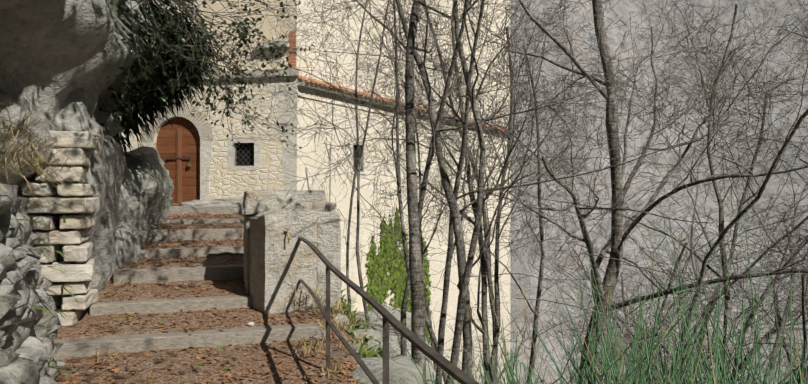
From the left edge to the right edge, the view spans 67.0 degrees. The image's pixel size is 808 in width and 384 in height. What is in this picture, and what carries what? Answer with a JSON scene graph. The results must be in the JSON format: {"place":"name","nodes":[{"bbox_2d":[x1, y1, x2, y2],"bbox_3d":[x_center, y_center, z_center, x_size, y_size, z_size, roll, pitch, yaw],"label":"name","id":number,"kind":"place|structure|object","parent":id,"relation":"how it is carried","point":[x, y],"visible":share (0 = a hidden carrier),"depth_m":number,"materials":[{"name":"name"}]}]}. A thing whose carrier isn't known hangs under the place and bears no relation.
{"place":"outdoors","nodes":[
{"label":"outdoors","id":0,"kind":"place"},
{"bbox_2d":[0,184,64,383],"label":"dry stone wall","id":1,"kind":"structure","parent":0,"point":[28,334],"depth_m":4.49,"materials":[{"name":"grey stone"}]},
{"bbox_2d":[0,0,188,231],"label":"cliff","id":2,"kind":"structure","parent":0,"point":[54,54],"depth_m":6.24,"materials":[{"name":"grey stone"}]},
{"bbox_2d":[99,0,221,165],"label":"tree foliage","id":3,"kind":"object","parent":2,"relation":"on","point":[144,105],"visible":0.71,"depth_m":8.80,"materials":[{"name":"green plant"}]},
{"bbox_2d":[119,0,314,147],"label":"branches","id":4,"kind":"object","parent":2,"relation":"on","point":[233,56],"depth_m":8.17,"materials":[{"name":"green plant"}]},
{"bbox_2d":[53,203,377,383],"bbox_3d":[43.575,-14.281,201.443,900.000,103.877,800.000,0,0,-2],"label":"ground","id":5,"kind":"structure","parent":0,"point":[84,322],"depth_m":6.25,"materials":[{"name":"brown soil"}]},
{"bbox_2d":[21,131,100,325],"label":"stone pier","id":6,"kind":"structure","parent":5,"relation":"on","point":[77,263],"depth_m":6.50,"materials":[{"name":"beige stone"}]},
{"bbox_2d":[0,81,374,383],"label":"dry grass","id":7,"kind":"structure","parent":5,"relation":"on","point":[338,309],"depth_m":5.78,"materials":[{"name":"beige plant"}]},
{"bbox_2d":[53,206,325,358],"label":"timber steps","id":8,"kind":"structure","parent":5,"relation":"on","point":[76,347],"depth_m":7.12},
{"bbox_2d":[119,76,296,198],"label":"building front","id":9,"kind":"structure","parent":5,"relation":"on","point":[225,181],"depth_m":14.58,"materials":[{"name":"beige stone"}]},
{"bbox_2d":[140,103,212,141],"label":"door arch voussoirs","id":10,"kind":"object","parent":9,"relation":"attached to","point":[195,119],"depth_m":14.82,"materials":[{"name":"stone"}]},
{"bbox_2d":[156,117,199,202],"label":"door leaves","id":11,"kind":"object","parent":9,"relation":"attached to","point":[166,145],"visible":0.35,"depth_m":14.99,"materials":[{"name":"brown wood"}]},
{"bbox_2d":[167,157,190,160],"bbox_3d":[-5.518,-0.816,14.958,0.640,0.107,0.057,0,0,11],"label":"door bolt","id":12,"kind":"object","parent":11,"relation":"attached to","point":[169,158],"depth_m":14.97,"materials":[{"name":"grey metal"}]},
{"bbox_2d":[177,128,181,203],"bbox_3d":[-5.530,-0.639,14.997,0.120,1.850,0.045,0,0,11],"label":"door batten","id":13,"kind":"object","parent":11,"relation":"attached to","point":[179,166],"depth_m":14.99,"materials":[{"name":"brown wood"}]},
{"bbox_2d":[156,0,296,70],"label":"building front","id":14,"kind":"structure","parent":9,"relation":"on","point":[265,28],"depth_m":14.52,"materials":[{"name":"beige stone"}]},
{"bbox_2d":[256,41,288,52],"bbox_3d":[-3.077,-3.399,14.360,0.770,0.230,0.210,0,0,11],"label":"ledge","id":15,"kind":"object","parent":14,"relation":"attached to","point":[274,48],"visible":0.29,"depth_m":14.28,"materials":[{"name":"stone"}]},
{"bbox_2d":[235,143,253,165],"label":"window grills","id":16,"kind":"object","parent":9,"relation":"attached to","point":[244,155],"depth_m":14.67,"materials":[{"name":"black metal"}]},
{"bbox_2d":[237,144,253,164],"bbox_3d":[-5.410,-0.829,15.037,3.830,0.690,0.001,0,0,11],"label":"dark window","id":17,"kind":"structure","parent":9,"relation":"attached to","point":[243,154],"depth_m":14.73,"materials":[{"name":"black"}]},
{"bbox_2d":[202,68,299,79],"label":"cornice","id":18,"kind":"structure","parent":9,"relation":"on","point":[281,72],"depth_m":14.37,"materials":[{"name":"stone"}]},
{"bbox_2d":[123,77,296,199],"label":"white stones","id":19,"kind":"object","parent":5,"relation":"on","point":[206,156],"visible":0.27,"depth_m":14.39,"materials":[{"name":"grey stone"}]},
{"bbox_2d":[0,151,430,383],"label":"green plants","id":20,"kind":"object","parent":5,"relation":"on","point":[370,353],"visible":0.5,"depth_m":6.24,"materials":[{"name":"green plant"}]},
{"bbox_2d":[33,88,442,383],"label":"rocks","id":21,"kind":"object","parent":5,"relation":"on","point":[134,188],"visible":0.29,"depth_m":8.39,"materials":[{"name":"grey stone"}]},
{"bbox_2d":[193,311,331,382],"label":"pebbles","id":22,"kind":"object","parent":5,"relation":"on","point":[250,323],"visible":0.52,"depth_m":6.56,"materials":[{"name":"grey stone"}]},
{"bbox_2d":[249,206,317,314],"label":"stone pillar","id":23,"kind":"structure","parent":5,"relation":"on","point":[280,265],"depth_m":7.21,"materials":[{"name":"grey stone"}]},
{"bbox_2d":[242,190,341,307],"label":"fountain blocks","id":24,"kind":"structure","parent":5,"relation":"on","point":[256,202],"depth_m":7.57,"materials":[{"name":"grey stone"}]},
{"bbox_2d":[330,313,381,352],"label":"rocks","id":25,"kind":"object","parent":5,"relation":"on","point":[376,334],"visible":0.17,"depth_m":6.98,"materials":[{"name":"grey stone"}]},
{"bbox_2d":[299,237,478,383],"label":"handrail","id":26,"kind":"object","parent":5,"relation":"on","point":[456,373],"visible":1,"depth_m":3.80,"materials":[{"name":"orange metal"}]},
{"bbox_2d":[297,0,509,383],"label":"building wall","id":27,"kind":"structure","parent":5,"relation":"on","point":[343,204],"depth_m":17.65,"materials":[{"name":"paint"}]},
{"bbox_2d":[289,30,295,67],"bbox_3d":[-2.616,-3.354,14.345,0.180,0.880,0.062,0,0,11],"label":"brick edging","id":28,"kind":"object","parent":27,"relation":"attached to","point":[292,61],"visible":0.7,"depth_m":14.31,"materials":[{"name":"orange brick"}]},
{"bbox_2d":[351,142,365,174],"bbox_3d":[-1.356,-0.919,16.660,0.330,0.870,0.700,0,0,29],"label":"side window frame","id":29,"kind":"object","parent":27,"relation":"attached to","point":[353,172],"visible":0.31,"depth_m":16.76,"materials":[{"name":"white stone"}]},
{"bbox_2d":[353,145,356,169],"bbox_3d":[-1.413,-0.919,16.692,0.001,0.730,0.500,0,0,29],"label":"dark window","id":30,"kind":"structure","parent":29,"relation":"attached to","point":[355,157],"depth_m":16.83,"materials":[{"name":"black"}]},
{"bbox_2d":[353,145,360,170],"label":"side window bars","id":31,"kind":"object","parent":29,"relation":"attached to","point":[354,163],"visible":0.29,"depth_m":16.59,"materials":[{"name":"black metal"}]},
{"bbox_2d":[364,205,431,344],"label":"ivy wall","id":32,"kind":"structure","parent":27,"relation":"attached to","point":[392,282],"depth_m":18.01,"materials":[{"name":"green plant"}]},
{"bbox_2d":[297,81,511,140],"bbox_3d":[1.214,-2.414,20.815,0.220,0.320,15.000,0,0,29],"label":"tile band","id":33,"kind":"object","parent":27,"relation":"attached to","point":[315,97],"visible":0.29,"depth_m":15.83,"materials":[{"name":"paint"}]},
{"bbox_2d":[297,75,517,134],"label":"roof tiles","id":34,"kind":"object","parent":27,"relation":"attached to","point":[335,85],"visible":0.23,"depth_m":15.66,"materials":[{"name":"tile"}]},
{"bbox_2d":[403,209,807,383],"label":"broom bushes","id":35,"kind":"object","parent":5,"relation":"on","point":[717,357],"visible":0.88,"depth_m":3.93,"materials":[{"name":"green plant"}]},
{"bbox_2d":[469,279,801,383],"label":"shrub stems","id":36,"kind":"object","parent":5,"relation":"on","point":[605,345],"visible":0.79,"depth_m":3.62,"materials":[{"name":"green plant"}]},
{"bbox_2d":[510,0,807,383],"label":"cliff","id":37,"kind":"structure","parent":0,"point":[625,10],"depth_m":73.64,"materials":[{"name":"grey stone"}]}
]}

